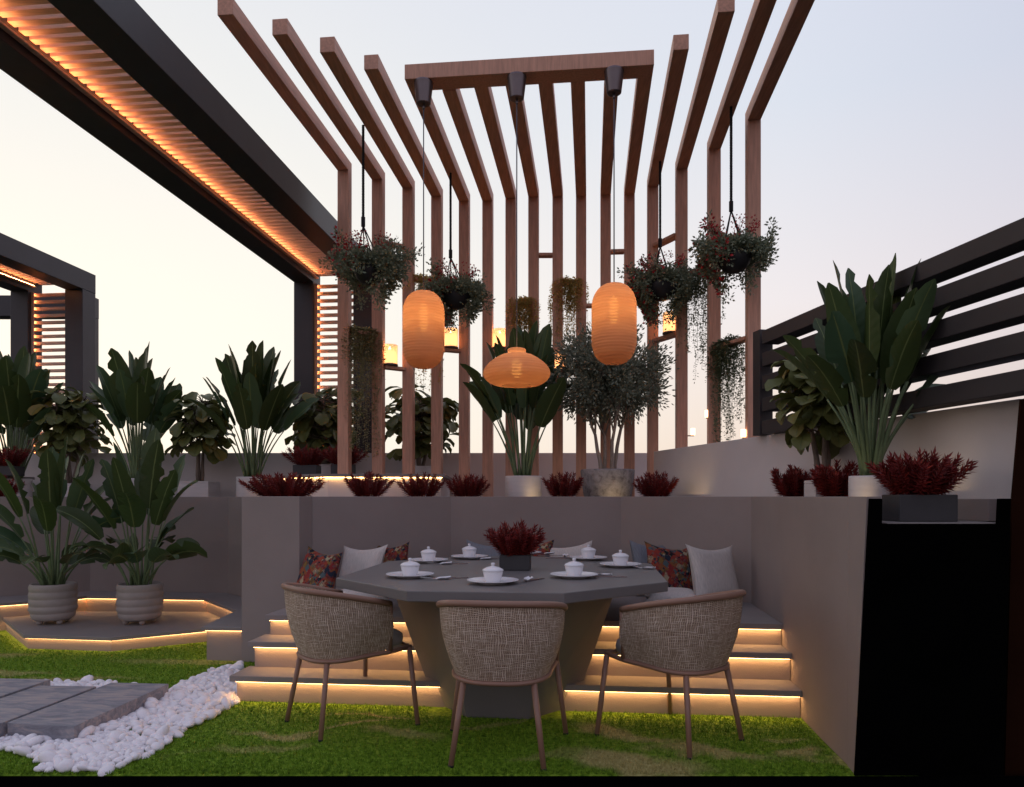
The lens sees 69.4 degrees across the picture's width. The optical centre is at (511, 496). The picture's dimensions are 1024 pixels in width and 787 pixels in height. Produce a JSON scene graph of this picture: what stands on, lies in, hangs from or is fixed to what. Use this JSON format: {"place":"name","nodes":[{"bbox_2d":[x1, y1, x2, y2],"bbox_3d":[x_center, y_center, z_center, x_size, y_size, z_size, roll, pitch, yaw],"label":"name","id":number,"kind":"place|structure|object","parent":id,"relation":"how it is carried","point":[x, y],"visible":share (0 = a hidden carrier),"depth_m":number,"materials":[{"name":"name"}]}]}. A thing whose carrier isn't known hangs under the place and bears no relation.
{"place":"outdoors","nodes":[
{"label":"outdoors","id":0,"kind":"place"},
{"bbox_2d":[6,476,34,479],"bbox_3d":[-7.380,-0.052,7.824,4.240,0.325,0.651,0,0,0],"label":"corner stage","id":1,"kind":"object","parent":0,"point":[33,478],"visible":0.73,"depth_m":8.02,"materials":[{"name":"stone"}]},
{"bbox_2d":[0,444,30,475],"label":"red shrub","id":2,"kind":"object","parent":1,"relation":"on","point":[12,456],"visible":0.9,"depth_m":7.66,"materials":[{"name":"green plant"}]},
{"bbox_2d":[188,341,318,496],"bbox_3d":[-2.687,-0.750,7.590,1.236,1.719,1.060,0,0,-39],"label":"strelitzia plant","id":3,"kind":"object","parent":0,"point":[257,398],"visible":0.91,"depth_m":7.51,"materials":[{"name":"green plant"}]},
{"bbox_2d":[341,589,389,600],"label":"scatter cushion","id":4,"kind":"object","parent":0,"point":[347,591],"visible":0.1,"depth_m":4.88,"materials":[{"name":"fabric"}]},
{"bbox_2d":[0,630,854,775],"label":"lawn","id":5,"kind":"structure","parent":0,"point":[433,711],"depth_m":3.68,"materials":[{"name":"green plant"}]},
{"bbox_2d":[13,746,32,755],"bbox_3d":[-2.253,1.173,3.410,0.069,0.042,0.087,-8,-36,43],"label":"pebble","id":6,"kind":"object","parent":5,"relation":"on","point":[22,750],"visible":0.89,"depth_m":3.39,"materials":[{"name":"white stone"}]},
{"bbox_2d":[0,678,49,698],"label":"stepping slab","id":7,"kind":"structure","parent":5,"relation":"on","point":[8,686],"depth_m":4.36,"materials":[{"name":"stone"}]},
{"bbox_2d":[26,735,43,747],"bbox_3d":[-2.281,1.173,3.521,0.082,0.050,0.103,-33,-3,15],"label":"pebble","id":8,"kind":"object","parent":5,"relation":"on","point":[36,740],"visible":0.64,"depth_m":3.50,"materials":[{"name":"white stone"}]},
{"bbox_2d":[38,750,56,762],"bbox_3d":[-2.063,1.165,3.293,0.092,0.074,0.055,0,14,2],"label":"pebble","id":9,"kind":"object","parent":5,"relation":"on","point":[46,756],"visible":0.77,"depth_m":3.27,"materials":[{"name":"white stone"}]},
{"bbox_2d":[0,686,95,736],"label":"stepping slab","id":10,"kind":"structure","parent":5,"relation":"on","point":[23,703],"depth_m":4.04,"materials":[{"name":"stone"}]},
{"bbox_2d":[57,758,74,772],"bbox_3d":[-1.948,1.175,3.230,0.061,0.045,0.071,40,26,11],"label":"pebble","id":11,"kind":"object","parent":5,"relation":"on","point":[66,764],"visible":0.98,"depth_m":3.21,"materials":[{"name":"white stone"}]},
{"bbox_2d":[77,744,94,754],"bbox_3d":[-1.948,1.174,3.401,0.095,0.056,0.077,32,3,-10],"label":"pebble","id":12,"kind":"object","parent":5,"relation":"on","point":[84,749],"visible":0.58,"depth_m":3.38,"materials":[{"name":"white stone"}]},
{"bbox_2d":[78,725,95,737],"bbox_3d":[-2.097,1.164,3.648,0.044,0.062,0.117,21,1,1],"label":"pebble","id":13,"kind":"object","parent":5,"relation":"on","point":[86,731],"visible":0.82,"depth_m":3.63,"materials":[{"name":"white stone"}]},
{"bbox_2d":[7,683,167,740],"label":"stepping slab","id":14,"kind":"structure","parent":5,"relation":"on","point":[71,718],"depth_m":3.85,"materials":[{"name":"stone"}]},
{"bbox_2d":[93,743,109,751],"bbox_3d":[-1.904,1.176,3.426,0.085,0.054,0.072,21,22,-16],"label":"pebble","id":15,"kind":"object","parent":5,"relation":"on","point":[99,747],"visible":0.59,"depth_m":3.41,"materials":[{"name":"stone"}]},
{"bbox_2d":[97,764,114,775],"bbox_3d":[-1.764,1.192,3.212,0.058,0.035,0.073,21,34,21],"label":"pebble","id":16,"kind":"object","parent":5,"relation":"on","point":[106,768],"visible":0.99,"depth_m":3.20,"materials":[{"name":"white stone"}]},
{"bbox_2d":[3,611,219,650],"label":"planting platform","id":17,"kind":"structure","parent":5,"relation":"on","point":[96,630],"depth_m":6.03,"materials":[{"name":"stone"}]},
{"bbox_2d":[0,436,123,624],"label":"strelitzia plant","id":18,"kind":"object","parent":17,"relation":"on","point":[52,594],"visible":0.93,"depth_m":6.24,"materials":[{"name":"green plant"}]},
{"bbox_2d":[56,428,207,624],"bbox_3d":[-3.162,0.239,6.375,1.186,1.688,1.227,0,0,21],"label":"strelitzia plant","id":19,"kind":"object","parent":17,"relation":"on","point":[139,597],"visible":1,"depth_m":6.23,"materials":[{"name":"green plant"}]},
{"bbox_2d":[0,497,241,596],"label":"garden wall","id":20,"kind":"structure","parent":5,"relation":"on","point":[212,526],"depth_m":7.32,"materials":[{"name":"paint"}]},
{"bbox_2d":[0,591,241,660],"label":"stone ledge","id":21,"kind":"object","parent":5,"relation":"on","point":[224,636],"visible":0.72,"depth_m":6.70,"materials":[{"name":"paint"}]},
{"bbox_2d":[0,660,243,771],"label":"pebbles","id":22,"kind":"object","parent":5,"relation":"on","point":[101,738],"visible":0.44,"depth_m":3.92,"materials":[{"name":"white stone"}]},
{"bbox_2d":[281,582,419,741],"bbox_3d":[-0.897,0.826,3.920,0.597,0.753,0.614,0,0,-39],"label":"woven chair","id":23,"kind":"object","parent":5,"relation":"on","point":[334,626],"visible":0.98,"depth_m":3.69,"materials":[{"name":"fabric"}]},
{"bbox_2d":[336,556,667,718],"bbox_3d":[-0.020,0.825,4.530,1.810,0.750,2.090,0,0,6],"label":"dining table","id":24,"kind":"object","parent":5,"relation":"on","point":[588,600],"visible":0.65,"depth_m":4.00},
{"bbox_2d":[386,571,433,578],"bbox_3d":[-0.568,0.439,4.122,0.268,0.022,0.268,0,0,0],"label":"dinner plate","id":25,"kind":"object","parent":24,"relation":"on","point":[399,574],"visible":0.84,"depth_m":4.12,"materials":[{"name":"white ceramic"}]},
{"bbox_2d":[400,558,419,575],"bbox_3d":[-0.568,0.391,4.122,0.111,0.098,0.111,0,0,0],"label":"soup bowl","id":26,"kind":"object","parent":25,"relation":"on","point":[410,567],"visible":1,"depth_m":4.08,"materials":[{"name":"white ceramic"}]},
{"bbox_2d":[412,557,447,562],"bbox_3d":[-0.572,0.439,5.061,0.268,0.022,0.268,0,0,0],"label":"dinner plate","id":27,"kind":"object","parent":24,"relation":"on","point":[420,560],"visible":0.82,"depth_m":5.04,"materials":[{"name":"white ceramic"}]},
{"bbox_2d":[420,546,436,560],"bbox_3d":[-0.572,0.391,5.061,0.111,0.098,0.111,0,0,0],"label":"soup bowl","id":28,"kind":"object","parent":27,"relation":"on","point":[428,554],"visible":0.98,"depth_m":5.02,"materials":[{"name":"white ceramic"}]},
{"bbox_2d":[451,554,487,558],"bbox_3d":[-0.310,0.439,5.371,0.268,0.022,0.268,0,0,0],"label":"dinner plate","id":29,"kind":"object","parent":24,"relation":"on","point":[461,556],"visible":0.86,"depth_m":5.38,"materials":[{"name":"white ceramic"}]},
{"bbox_2d":[462,544,476,556],"bbox_3d":[-0.310,0.391,5.371,0.111,0.098,0.111,0,0,0],"label":"soup bowl","id":30,"kind":"object","parent":29,"relation":"on","point":[469,550],"visible":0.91,"depth_m":5.33,"materials":[{"name":"white ceramic"}]},
{"bbox_2d":[467,577,518,584],"bbox_3d":[-0.099,0.439,3.824,0.268,0.022,0.268,0,0,0],"label":"dinner plate","id":31,"kind":"object","parent":24,"relation":"on","point":[482,581],"visible":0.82,"depth_m":3.82,"materials":[{"name":"white ceramic"}]},
{"bbox_2d":[482,563,503,581],"bbox_3d":[-0.099,0.391,3.824,0.111,0.098,0.111,0,0,0],"label":"soup bowl","id":32,"kind":"object","parent":31,"relation":"on","point":[492,573],"visible":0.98,"depth_m":3.79,"materials":[{"name":"white ceramic"}]},
{"bbox_2d":[482,517,546,570],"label":"red shrub","id":33,"kind":"object","parent":24,"relation":"on","point":[515,547],"visible":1,"depth_m":4.49,"materials":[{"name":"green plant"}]},
{"bbox_2d":[550,571,597,578],"bbox_3d":[0.345,0.439,4.112,0.268,0.022,0.268,0,0,0],"label":"dinner plate","id":34,"kind":"object","parent":24,"relation":"on","point":[563,574],"visible":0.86,"depth_m":4.11,"materials":[{"name":"white ceramic"}]},
{"bbox_2d":[564,558,583,575],"bbox_3d":[0.345,0.391,4.112,0.111,0.098,0.111,0,0,0],"label":"soup bowl","id":35,"kind":"object","parent":34,"relation":"on","point":[574,567],"visible":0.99,"depth_m":4.07,"materials":[{"name":"white ceramic"}]},
{"bbox_2d":[570,555,606,560],"bbox_3d":[0.544,0.439,5.262,0.268,0.022,0.268,0,0,0],"label":"dinner plate","id":36,"kind":"object","parent":24,"relation":"on","point":[580,557],"visible":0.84,"depth_m":5.21,"materials":[{"name":"white ceramic"}]},
{"bbox_2d":[581,545,595,557],"bbox_3d":[0.544,0.391,5.262,0.111,0.098,0.111,0,0,0],"label":"soup bowl","id":37,"kind":"object","parent":36,"relation":"on","point":[588,551],"visible":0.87,"depth_m":5.22,"materials":[{"name":"white ceramic"}]},
{"bbox_2d":[600,561,641,567],"bbox_3d":[0.696,0.439,4.741,0.268,0.022,0.268,0,0,0],"label":"dinner plate","id":38,"kind":"object","parent":24,"relation":"on","point":[628,565],"visible":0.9,"depth_m":4.71,"materials":[{"name":"white ceramic"}]},
{"bbox_2d":[612,550,628,564],"bbox_3d":[0.696,0.391,4.741,0.111,0.098,0.111,0,0,0],"label":"soup bowl","id":39,"kind":"object","parent":38,"relation":"on","point":[620,558],"visible":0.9,"depth_m":4.70,"materials":[{"name":"white ceramic"}]},
{"bbox_2d":[436,600,568,771],"bbox_3d":[-0.044,0.826,3.475,0.614,0.753,0.597,0,0,6],"label":"woven chair","id":40,"kind":"object","parent":5,"relation":"on","point":[497,643],"visible":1,"depth_m":3.25,"materials":[{"name":"beige fabric"}]},
{"bbox_2d":[229,594,801,717],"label":"bench steps","id":41,"kind":"structure","parent":5,"relation":"on","point":[760,657],"depth_m":4.26,"materials":[{"name":"stone"}]},
{"bbox_2d":[297,546,342,588],"bbox_3d":[-1.347,0.557,5.120,0.400,0.400,0.141,5,-13,40],"label":"scatter cushion","id":42,"kind":"object","parent":41,"relation":"on","point":[318,569],"visible":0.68,"depth_m":5.04,"materials":[{"name":"fabric"}]},
{"bbox_2d":[335,544,387,589],"bbox_3d":[-1.111,0.553,5.420,0.416,0.416,0.138,-3,-22,28],"label":"scatter cushion","id":43,"kind":"object","parent":41,"relation":"on","point":[354,560],"visible":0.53,"depth_m":5.39,"materials":[{"name":"fabric"}]},
{"bbox_2d":[377,542,408,562],"bbox_3d":[-0.945,0.555,5.720,0.400,0.400,0.140,-8,-19,42],"label":"scatter cushion","id":44,"kind":"object","parent":41,"relation":"on","point":[398,553],"visible":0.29,"depth_m":5.64,"materials":[{"name":"fabric"}]},
{"bbox_2d":[466,539,500,555],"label":"scatter cushion","id":45,"kind":"object","parent":41,"relation":"on","point":[486,550],"visible":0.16,"depth_m":6.01,"materials":[{"name":"grey fabric"}]},
{"bbox_2d":[531,540,553,556],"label":"scatter cushion","id":46,"kind":"object","parent":41,"relation":"on","point":[545,547],"visible":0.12,"depth_m":5.98,"materials":[{"name":"fabric"}]},
{"bbox_2d":[550,541,591,556],"bbox_3d":[0.472,0.563,5.950,0.400,0.400,0.141,-7,-22,4],"label":"scatter cushion","id":47,"kind":"object","parent":41,"relation":"on","point":[573,551],"visible":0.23,"depth_m":5.96,"materials":[{"name":"fabric"}]},
{"bbox_2d":[629,540,665,562],"bbox_3d":[1.083,0.549,5.720,0.416,0.416,0.140,7,-20,-33],"label":"scatter cushion","id":48,"kind":"object","parent":41,"relation":"on","point":[639,553],"visible":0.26,"depth_m":5.65,"materials":[{"name":"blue fabric"}]},
{"bbox_2d":[644,541,692,598],"bbox_3d":[1.143,0.547,5.360,0.416,0.416,0.142,8,-17,-22],"label":"scatter cushion","id":49,"kind":"object","parent":41,"relation":"on","point":[673,568],"visible":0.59,"depth_m":5.32,"materials":[{"name":"fabric"}]},
{"bbox_2d":[645,587,695,601],"bbox_3d":[1.081,0.691,4.980,0.380,0.138,0.380,0,0,10],"label":"scatter cushion","id":50,"kind":"object","parent":41,"relation":"on","point":[674,592],"visible":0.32,"depth_m":4.88,"materials":[{"name":"fabric"}]},
{"bbox_2d":[685,544,738,595],"bbox_3d":[1.394,0.542,5.100,0.432,0.432,0.141,3,-18,-28],"label":"scatter cushion","id":51,"kind":"object","parent":41,"relation":"on","point":[712,571],"visible":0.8,"depth_m":5.04,"materials":[{"name":"fabric"}]},
{"bbox_2d":[242,496,880,772],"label":"booth wall","id":52,"kind":"structure","parent":5,"relation":"on","point":[799,564],"depth_m":5.32,"materials":[{"name":"paint"}]},
{"bbox_2d":[594,589,745,759],"bbox_3d":[0.830,0.826,3.676,0.614,0.753,0.597,0,0,-39],"label":"woven chair","id":53,"kind":"object","parent":5,"relation":"on","point":[685,637],"visible":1,"depth_m":3.45,"materials":[{"name":"beige fabric"}]},
{"bbox_2d":[0,776,1023,786],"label":"floor","id":54,"kind":"structure","parent":0,"point":[511,781],"depth_m":3.12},
{"bbox_2d":[854,499,1010,775],"bbox_3d":[1.792,0.604,3.115,0.638,1.191,0.146,0,0,0],"label":"end panel","id":55,"kind":"object","parent":54,"relation":"on","point":[932,681],"visible":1,"depth_m":3.11,"materials":[{"name":"black"}]},
{"bbox_2d":[0,0,1023,452],"label":"sky","id":56,"kind":"structure","parent":0,"point":[889,127],"materials":[{"name":"white"}]},
{"bbox_2d":[753,218,1023,435],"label":"slat fence","id":57,"kind":"object","parent":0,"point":[1003,242],"visible":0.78,"depth_m":3.41,"materials":[{"name":"paint"}]},
{"bbox_2d":[882,520,995,523],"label":"terrace floor","id":58,"kind":"structure","parent":0,"point":[957,522],"depth_m":3.14,"materials":[{"name":"stone"}]},
{"bbox_2d":[0,475,27,496],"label":"red shrub","id":59,"kind":"object","parent":58,"relation":"on","point":[15,489],"visible":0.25,"depth_m":7.36,"materials":[{"name":"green plant"}]},
{"bbox_2d":[0,346,82,496],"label":"strelitzia plant","id":60,"kind":"object","parent":58,"relation":"on","point":[21,377],"visible":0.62,"depth_m":7.72,"materials":[{"name":"green plant"}]},
{"bbox_2d":[22,387,112,496],"bbox_3d":[-4.747,-0.550,7.997,0.852,1.318,0.720,0,0,0],"label":"fig tree","id":61,"kind":"object","parent":58,"relation":"on","point":[66,422],"visible":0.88,"depth_m":7.86,"materials":[{"name":"green plant"}]},
{"bbox_2d":[84,341,182,484],"bbox_3d":[-3.968,-0.768,7.789,1.022,1.756,1.202,0,0,-29],"label":"strelitzia plant","id":62,"kind":"object","parent":58,"relation":"on","point":[134,394],"visible":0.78,"depth_m":7.73,"materials":[{"name":"green plant"}]},
{"bbox_2d":[163,391,235,496],"bbox_3d":[-3.278,-0.504,7.849,0.723,1.227,0.795,0,0,0],"label":"fig tree","id":63,"kind":"object","parent":58,"relation":"on","point":[202,428],"visible":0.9,"depth_m":7.72,"materials":[{"name":"green plant"}]},
{"bbox_2d":[238,471,326,495],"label":"red shrub","id":64,"kind":"object","parent":58,"relation":"on","point":[278,485],"visible":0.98,"depth_m":5.85,"materials":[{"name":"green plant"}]},
{"bbox_2d":[2,453,646,496],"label":"back wall","id":65,"kind":"structure","parent":58,"relation":"on","point":[225,473],"depth_m":8.30,"materials":[{"name":"paint"}]},
{"bbox_2d":[283,474,451,496],"bbox_3d":[-1.515,-0.048,7.410,1.810,0.315,1.580,0,0,0],"label":"plant stage","id":66,"kind":"object","parent":58,"relation":"on","point":[334,486],"visible":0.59,"depth_m":6.69,"materials":[{"name":"concrete"}]},
{"bbox_2d":[281,445,326,474],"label":"red shrub","id":67,"kind":"object","parent":66,"relation":"on","point":[305,460],"visible":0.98,"depth_m":7.11,"materials":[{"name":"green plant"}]},
{"bbox_2d":[284,387,364,473],"bbox_3d":[-2.020,-0.705,7.966,0.797,0.998,0.908,0,0,0],"label":"fig tree","id":68,"kind":"object","parent":66,"relation":"on","point":[315,425],"visible":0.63,"depth_m":7.81,"materials":[{"name":"green plant"}]},
{"bbox_2d":[317,445,367,473],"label":"red shrub","id":69,"kind":"object","parent":66,"relation":"on","point":[331,454],"visible":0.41,"depth_m":7.04,"materials":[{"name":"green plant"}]},
{"bbox_2d":[385,384,458,473],"bbox_3d":[-1.000,-0.717,7.965,1.018,1.023,0.918,0,0,13],"label":"fig tree","id":70,"kind":"object","parent":66,"relation":"on","point":[393,424],"visible":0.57,"depth_m":7.86,"materials":[{"name":"green plant"}]},
{"bbox_2d":[342,471,396,496],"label":"red shrub","id":71,"kind":"object","parent":58,"relation":"on","point":[364,487],"visible":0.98,"depth_m":6.04,"materials":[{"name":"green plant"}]},
{"bbox_2d":[396,471,447,496],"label":"red shrub","id":72,"kind":"object","parent":58,"relation":"on","point":[411,488],"visible":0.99,"depth_m":6.40,"materials":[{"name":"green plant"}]},
{"bbox_2d":[444,473,490,496],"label":"red shrub","id":73,"kind":"object","parent":58,"relation":"on","point":[474,486],"visible":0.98,"depth_m":6.53,"materials":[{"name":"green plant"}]},
{"bbox_2d":[217,0,814,496],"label":"timber pergola","id":74,"kind":"object","parent":58,"relation":"on","point":[483,78],"visible":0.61,"depth_m":6.49,"materials":[{"name":"brown wood"}]},
{"bbox_2d":[341,323,385,459],"bbox_3d":[-1.426,-0.991,7.021,0.458,1.298,0.287,0,0,-32],"label":"trailing vine","id":75,"kind":"object","parent":74,"relation":"hanging from","point":[368,343],"visible":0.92,"depth_m":7.00,"materials":[{"name":"green plant"}]},
{"bbox_2d":[318,125,424,312],"bbox_3d":[-1.149,-2.263,6.028,0.814,1.532,0.664,0,0,36],"label":"hanging basket","id":76,"kind":"object","parent":74,"relation":"hanging from","point":[369,267],"visible":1,"depth_m":5.96,"materials":[{"name":"green plant"}]},
{"bbox_2d":[384,344,397,365],"bbox_3d":[-1.192,-1.373,7.204,0.165,0.204,0.165,0,0,0],"label":"candle holder","id":77,"kind":"object","parent":74,"relation":"on","point":[391,355],"visible":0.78,"depth_m":7.13,"materials":[{"name":"yellow glass"}]},
{"bbox_2d":[402,77,444,368],"bbox_3d":[-0.648,-1.990,5.420,0.306,2.098,0.306,0,0,0],"label":"pendant lamp","id":78,"kind":"object","parent":74,"relation":"hanging from","point":[423,329],"visible":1,"depth_m":5.31,"materials":[{"name":"orange paper"}]},
{"bbox_2d":[402,272,444,393],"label":"trailing vine","id":79,"kind":"object","parent":74,"relation":"hanging from","point":[420,280],"visible":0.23,"depth_m":7.34,"materials":[{"name":"green plant"}]},
{"bbox_2d":[445,327,457,348],"bbox_3d":[-0.632,-1.618,7.587,0.165,0.204,0.165,0,0,0],"label":"candle holder","id":80,"kind":"object","parent":74,"relation":"on","point":[451,339],"visible":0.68,"depth_m":7.52,"materials":[{"name":"yellow glass"}]},
{"bbox_2d":[418,173,494,331],"bbox_3d":[-0.527,-2.288,6.964,0.756,1.482,0.632,0,0,0],"label":"hanging basket","id":81,"kind":"object","parent":74,"relation":"hanging from","point":[454,293],"visible":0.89,"depth_m":6.86,"materials":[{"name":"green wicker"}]},
{"bbox_2d":[492,328,504,348],"bbox_3d":[-0.126,-1.618,7.611,0.165,0.204,0.165,0,0,0],"label":"candle holder","id":82,"kind":"object","parent":74,"relation":"on","point":[499,333],"visible":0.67,"depth_m":7.54,"materials":[{"name":"yellow glass"}]},
{"bbox_2d":[483,71,549,387],"bbox_3d":[0.035,-1.921,5.350,0.486,2.236,0.486,0,0,0],"label":"pendant lamp","id":83,"kind":"object","parent":74,"relation":"hanging from","point":[516,367],"visible":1,"depth_m":5.22,"materials":[{"name":"orange paper"}]},
{"bbox_2d":[504,295,540,333],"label":"trailing vine","id":84,"kind":"object","parent":74,"relation":"hanging from","point":[523,315],"visible":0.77,"depth_m":7.47,"materials":[{"name":"green plant"}]},
{"bbox_2d":[547,275,590,345],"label":"trailing vine","id":85,"kind":"object","parent":74,"relation":"hanging from","point":[570,293],"visible":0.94,"depth_m":7.47,"materials":[{"name":"green plant"}]},
{"bbox_2d":[592,65,636,364],"bbox_3d":[0.728,-1.992,5.275,0.320,2.094,0.320,0,0,0],"label":"pendant lamp","id":86,"kind":"object","parent":74,"relation":"hanging from","point":[614,322],"visible":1,"depth_m":5.16,"materials":[{"name":"orange paper"}]},
{"bbox_2d":[617,161,706,329],"bbox_3d":[1.346,-2.270,6.728,0.804,1.518,0.618,0,0,0],"label":"hanging basket","id":87,"kind":"object","parent":74,"relation":"hanging from","point":[652,286],"visible":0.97,"depth_m":6.62,"materials":[{"name":"green plant"}]},
{"bbox_2d":[662,312,674,334],"bbox_3d":[1.515,-1.648,7.043,0.165,0.204,0.165,0,0,0],"label":"candle holder","id":88,"kind":"object","parent":74,"relation":"on","point":[669,328],"visible":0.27,"depth_m":6.98,"materials":[{"name":"yellow glass"}]},
{"bbox_2d":[676,267,726,383],"bbox_3d":[1.706,-1.569,6.682,0.266,1.085,0.562,0,0,-22],"label":"trailing vine","id":89,"kind":"object","parent":74,"relation":"hanging from","point":[701,291],"visible":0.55,"depth_m":6.66,"materials":[{"name":"green plant"}]},
{"bbox_2d":[705,334,744,442],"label":"trailing vine","id":90,"kind":"object","parent":74,"relation":"hanging from","point":[725,356],"visible":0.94,"depth_m":6.31,"materials":[{"name":"green plant"}]},
{"bbox_2d":[685,106,780,304],"bbox_3d":[1.709,-2.267,5.810,0.703,1.523,0.649,0,0,0],"label":"hanging basket","id":91,"kind":"object","parent":74,"relation":"hanging from","point":[733,254],"visible":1,"depth_m":5.68,"materials":[{"name":"green plant"}]},
{"bbox_2d":[460,321,575,496],"bbox_3d":[0.114,-0.756,6.939,1.035,1.732,1.029,0,0,20],"label":"strelitzia plant","id":92,"kind":"object","parent":58,"relation":"on","point":[530,408],"visible":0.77,"depth_m":6.73,"materials":[{"name":"green plant"}]},
{"bbox_2d":[541,471,583,496],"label":"red shrub","id":93,"kind":"object","parent":58,"relation":"on","point":[564,488],"visible":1,"depth_m":6.45,"materials":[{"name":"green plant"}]},
{"bbox_2d":[543,322,679,496],"bbox_3d":[0.902,-0.796,6.862,1.308,1.811,1.250,0,0,0],"label":"olive tree","id":94,"kind":"object","parent":58,"relation":"on","point":[597,388],"visible":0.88,"depth_m":6.67,"materials":[{"name":"green plant"}]},
{"bbox_2d":[632,470,679,496],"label":"red shrub","id":95,"kind":"object","parent":58,"relation":"on","point":[653,485],"visible":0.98,"depth_m":6.22,"materials":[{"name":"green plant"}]},
{"bbox_2d":[769,464,810,496],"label":"red shrub","id":96,"kind":"object","parent":58,"relation":"on","point":[790,484],"visible":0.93,"depth_m":4.70,"materials":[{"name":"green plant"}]},
{"bbox_2d":[764,353,867,496],"bbox_3d":[1.810,-0.360,4.346,0.584,0.939,0.618,0,0,0],"label":"fig tree","id":97,"kind":"object","parent":58,"relation":"on","point":[807,403],"visible":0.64,"depth_m":4.30,"materials":[{"name":"green plant"}]},
{"bbox_2d":[809,459,858,496],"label":"red shrub","id":98,"kind":"object","parent":58,"relation":"on","point":[831,482],"visible":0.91,"depth_m":4.03,"materials":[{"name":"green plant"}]},
{"bbox_2d":[770,253,949,498],"bbox_3d":[1.812,-0.566,3.764,0.942,1.352,1.005,0,0,20],"label":"strelitzia plant","id":99,"kind":"object","parent":58,"relation":"on","point":[862,347],"visible":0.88,"depth_m":3.64,"materials":[{"name":"green plant"}]},
{"bbox_2d":[864,446,977,521],"bbox_3d":[1.830,-0.056,3.300,0.472,0.330,0.436,0,0,0],"label":"red shrub","id":100,"kind":"object","parent":58,"relation":"on","point":[919,486],"visible":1,"depth_m":3.22,"materials":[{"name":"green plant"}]},
{"bbox_2d":[958,499,996,520],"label":"trough kerb","id":101,"kind":"structure","parent":58,"relation":"on","point":[977,509],"depth_m":3.36,"materials":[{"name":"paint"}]},
{"label":"ground","id":102,"kind":"structure","parent":0,"visible":0},
{"bbox_2d":[0,233,95,452],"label":"slatted canopy","id":103,"kind":"object","parent":102,"relation":"on","point":[27,272],"visible":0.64,"depth_m":9.03,"materials":[{"name":"black metal"}]},
{"bbox_2d":[0,295,98,452],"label":"cross frame","id":104,"kind":"object","parent":102,"relation":"on","point":[5,306],"visible":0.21,"depth_m":9.80,"materials":[{"name":"metal"}]},
{"bbox_2d":[0,0,371,452],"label":"slatted canopy","id":105,"kind":"object","parent":102,"relation":"on","point":[128,81],"visible":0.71,"depth_m":5.27,"materials":[{"name":"metal"}]},
{"bbox_2d":[654,399,1018,498],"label":"boundary wall","id":106,"kind":"structure","parent":102,"relation":"on","point":[983,436],"depth_m":3.99,"materials":[{"name":"paint"}]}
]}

